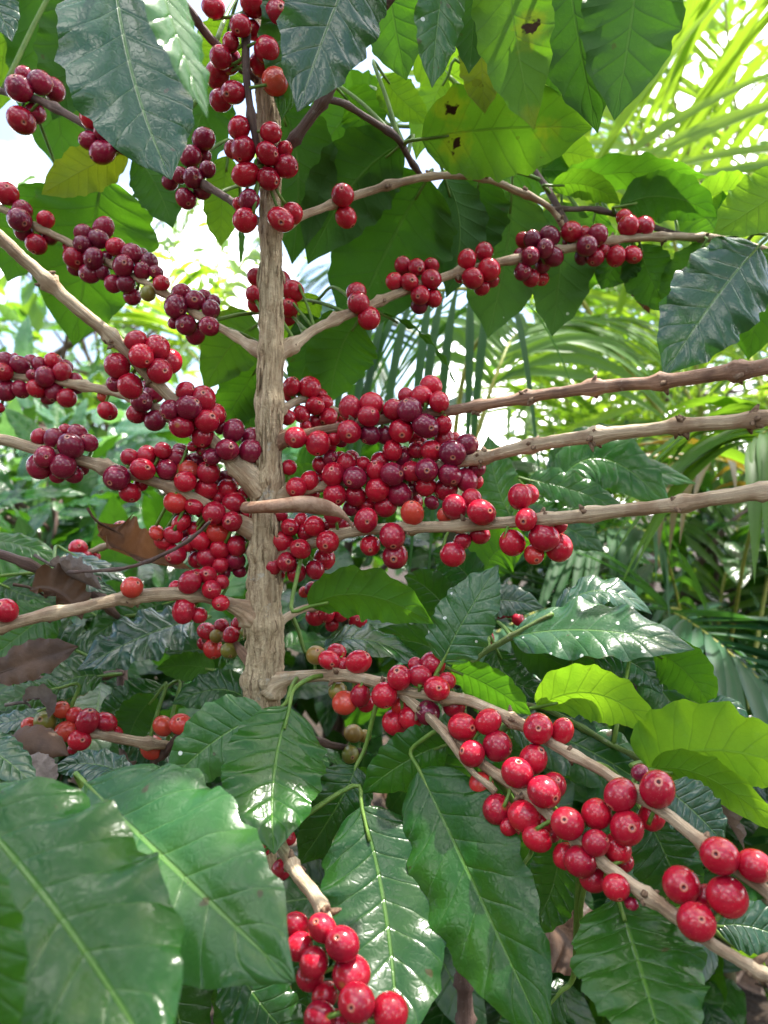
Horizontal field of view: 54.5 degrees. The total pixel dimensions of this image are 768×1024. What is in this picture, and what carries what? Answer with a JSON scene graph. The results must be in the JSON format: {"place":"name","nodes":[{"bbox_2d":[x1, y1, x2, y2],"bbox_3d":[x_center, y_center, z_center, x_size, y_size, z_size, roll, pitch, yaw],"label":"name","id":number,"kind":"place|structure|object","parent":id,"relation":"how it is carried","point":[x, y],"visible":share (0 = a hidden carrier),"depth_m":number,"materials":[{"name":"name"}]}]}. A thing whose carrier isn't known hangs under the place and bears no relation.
{"place":"outdoors","nodes":[
{"label":"outdoors","id":0,"kind":"place"},
{"bbox_2d":[0,0,767,513],"label":"sky","id":1,"kind":"structure","parent":0,"point":[21,157],"materials":[{"name":"white"}]},
{"bbox_2d":[39,514,767,1023],"bbox_3d":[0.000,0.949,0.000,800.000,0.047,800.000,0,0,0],"label":"ground","id":2,"kind":"structure","parent":0,"point":[757,1008],"depth_m":2.44,"materials":[{"name":"soil"}]},
{"bbox_2d":[0,315,224,784],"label":"shrub","id":3,"kind":"object","parent":2,"relation":"on","point":[56,416],"visible":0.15,"depth_m":1.63,"materials":[{"name":"green plant"}]},
{"bbox_2d":[0,532,245,765],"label":"coffee shrub","id":4,"kind":"object","parent":2,"relation":"on","point":[131,721],"visible":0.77,"depth_m":0.52,"materials":[{"name":"green plant"}]},
{"bbox_2d":[4,683,56,719],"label":"dry leaf","id":5,"kind":"object","parent":4,"relation":"attached to","point":[46,696],"visible":1,"depth_m":0.47,"materials":[{"name":"plant"}]},
{"bbox_2d":[86,507,191,569],"bbox_3d":[-0.174,0.019,0.515,0.075,0.044,0.032,0,0,0],"label":"dry leaf","id":6,"kind":"object","parent":4,"relation":"attached to","point":[129,538],"visible":0.89,"depth_m":0.53,"materials":[{"name":"brown plant"}]},
{"bbox_2d":[0,251,257,542],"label":"tree","id":7,"kind":"object","parent":2,"relation":"on","point":[12,312],"visible":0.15,"depth_m":4.06,"materials":[{"name":"green plant"}]},
{"bbox_2d":[0,408,287,779],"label":"shrub","id":8,"kind":"object","parent":2,"relation":"on","point":[76,498],"visible":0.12,"depth_m":1.24,"materials":[{"name":"green plant"}]},
{"bbox_2d":[0,153,306,432],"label":"tree","id":9,"kind":"object","parent":2,"relation":"on","point":[82,344],"visible":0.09,"depth_m":4.95,"materials":[{"name":"green plant"}]},
{"bbox_2d":[0,731,311,1023],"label":"coffee shrub","id":10,"kind":"object","parent":2,"relation":"on","point":[130,893],"visible":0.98,"depth_m":0.26,"materials":[{"name":"green plant"}]},
{"bbox_2d":[12,723,68,757],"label":"dry leaf","id":11,"kind":"object","parent":10,"relation":"attached to","point":[33,738],"visible":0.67,"depth_m":0.42,"materials":[{"name":"brown plant"}]},
{"bbox_2d":[30,752,58,779],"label":"dry leaf","id":12,"kind":"object","parent":10,"relation":"attached to","point":[45,765],"visible":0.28,"depth_m":0.40,"materials":[{"name":"grey plant"}]},
{"bbox_2d":[0,422,342,532],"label":"tree","id":13,"kind":"object","parent":2,"relation":"on","point":[41,485],"depth_m":5.51,"materials":[{"name":"green plant"}]},
{"bbox_2d":[0,495,412,788],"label":"shrub","id":14,"kind":"object","parent":2,"relation":"on","point":[113,511],"visible":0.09,"depth_m":0.93,"materials":[{"name":"green plant"}]},
{"bbox_2d":[59,396,401,578],"bbox_3d":[-0.415,0.314,1.931,1.000,1.274,0.704,0,0,0],"label":"shrub","id":15,"kind":"object","parent":2,"relation":"on","point":[290,453],"visible":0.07,"depth_m":1.85,"materials":[{"name":"green plant"}]},
{"bbox_2d":[90,179,455,469],"bbox_3d":[-0.425,-0.130,2.510,1.156,2.164,0.766,0,0,38],"label":"palm","id":16,"kind":"object","parent":2,"relation":"on","point":[191,277],"visible":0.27,"depth_m":2.64,"materials":[{"name":"plant"}]},
{"bbox_2d":[101,384,660,787],"bbox_3d":[-0.034,0.359,1.290,1.040,1.186,0.683,0,0,0],"label":"shrub","id":17,"kind":"object","parent":2,"relation":"on","point":[319,709],"visible":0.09,"depth_m":1.21,"materials":[{"name":"green plant"}]},
{"bbox_2d":[0,0,767,1023],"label":"coffee tree","id":18,"kind":"object","parent":2,"relation":"on","point":[504,108],"visible":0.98,"depth_m":0.44,"materials":[{"name":"green plant"}]},
{"bbox_2d":[0,637,77,686],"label":"dry leaf","id":19,"kind":"object","parent":18,"relation":"attached to","point":[27,663],"visible":1,"depth_m":0.46,"materials":[{"name":"brown plant"}]},
{"bbox_2d":[67,520,210,573],"bbox_3d":[-0.149,0.021,0.445,0.097,0.033,0.007,0,0,15],"label":"dry twig","id":20,"kind":"object","parent":18,"relation":"attached to","point":[189,539],"visible":1,"depth_m":0.44,"materials":[{"name":"brown plant"}]},
{"bbox_2d":[12,558,88,619],"bbox_3d":[-0.210,0.049,0.462,0.048,0.039,0.025,0,0,0],"label":"dry leaf","id":21,"kind":"object","parent":20,"relation":"attached to","point":[50,579],"visible":0.85,"depth_m":0.47,"materials":[{"name":"brown plant"}]},
{"bbox_2d":[33,554,101,589],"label":"dry leaf","id":22,"kind":"object","parent":20,"relation":"attached to","point":[65,563],"visible":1,"depth_m":0.47,"materials":[{"name":"plant"}]},
{"bbox_2d":[240,496,353,527],"bbox_3d":[-0.054,0.000,0.439,0.069,0.019,0.020,0,0,10],"label":"branch","id":23,"kind":"object","parent":18,"relation":"attached to","point":[309,505],"visible":1,"depth_m":0.43,"materials":[{"name":"brown wood"}]},
{"bbox_2d":[545,900,592,976],"bbox_3d":[0.122,0.289,0.521,0.056,0.064,0.034,0,0,-33],"label":"dry leaf","id":24,"kind":"object","parent":18,"relation":"attached to","point":[560,938],"visible":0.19,"depth_m":0.51,"materials":[{"name":"brown plant"}]},
{"bbox_2d":[624,287,649,313],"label":"dry leaf","id":25,"kind":"object","parent":18,"relation":"attached to","point":[646,308],"visible":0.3,"depth_m":0.62,"materials":[{"name":"brown plant"}]},
{"bbox_2d":[224,418,547,576],"bbox_3d":[0.061,0.090,6.911,4.155,1.738,2.824,0,0,0],"label":"tree","id":26,"kind":"object","parent":2,"relation":"on","point":[529,459],"visible":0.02,"depth_m":6.65,"materials":[{"name":"green plant"}]},
{"bbox_2d":[210,686,767,1023],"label":"shrub","id":27,"kind":"object","parent":2,"relation":"on","point":[442,1009],"visible":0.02,"depth_m":0.79,"materials":[{"name":"green plant"}]},
{"bbox_2d":[299,287,698,718],"bbox_3d":[0.204,0.298,1.098,0.460,1.308,0.781,0,0,28],"label":"palm","id":28,"kind":"object","parent":2,"relation":"on","point":[469,336],"visible":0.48,"depth_m":1.05,"materials":[{"name":"palm leaf"}]},
{"bbox_2d":[293,739,765,996],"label":"leaf litter","id":29,"kind":"object","parent":2,"relation":"on","point":[744,980],"depth_m":1.46,"materials":[{"name":"brown plant"}]},
{"bbox_2d":[356,419,746,676],"bbox_3d":[0.450,0.363,1.685,0.962,1.181,0.845,0,0,-41],"label":"shrub","id":30,"kind":"object","parent":2,"relation":"on","point":[387,666],"depth_m":1.57,"materials":[{"name":"green plant"}]},
{"bbox_2d":[373,0,767,904],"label":"palm","id":31,"kind":"object","parent":2,"relation":"on","point":[693,128],"visible":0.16,"depth_m":1.54,"materials":[{"name":"plant"}]},
{"bbox_2d":[378,423,767,1023],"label":"coffee shrub","id":32,"kind":"object","parent":2,"relation":"on","point":[580,647],"visible":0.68,"depth_m":0.48,"materials":[{"name":"green plant"}]},
{"bbox_2d":[721,805,746,848],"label":"dry leaf","id":33,"kind":"object","parent":32,"relation":"hanging from","point":[737,826],"visible":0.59,"depth_m":0.40,"materials":[{"name":"brown plant"}]},
{"bbox_2d":[382,396,767,982],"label":"palm","id":34,"kind":"object","parent":2,"relation":"on","point":[691,463],"visible":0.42,"depth_m":0.97,"materials":[{"name":"plant"}]},
{"bbox_2d":[435,237,767,725],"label":"palm","id":35,"kind":"object","parent":2,"relation":"on","point":[560,412],"visible":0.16,"depth_m":1.90,"materials":[{"name":"plant"}]},
{"bbox_2d":[435,286,767,588],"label":"tree","id":36,"kind":"object","parent":2,"relation":"on","point":[736,391],"visible":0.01,"depth_m":6.32,"materials":[{"name":"green plant"}]},
{"bbox_2d":[477,673,767,1023],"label":"shrub","id":37,"kind":"object","parent":2,"relation":"on","point":[724,1001],"visible":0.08,"depth_m":0.82,"materials":[{"name":"green plant"}]},
{"bbox_2d":[504,432,767,733],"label":"shrub","id":38,"kind":"object","parent":2,"relation":"on","point":[732,549],"visible":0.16,"depth_m":1.38,"materials":[{"name":"green plant"}]},
{"bbox_2d":[584,0,767,559],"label":"tree","id":39,"kind":"object","parent":2,"relation":"on","point":[717,30],"visible":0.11,"depth_m":5.95,"materials":[{"name":"green plant"}]}
]}

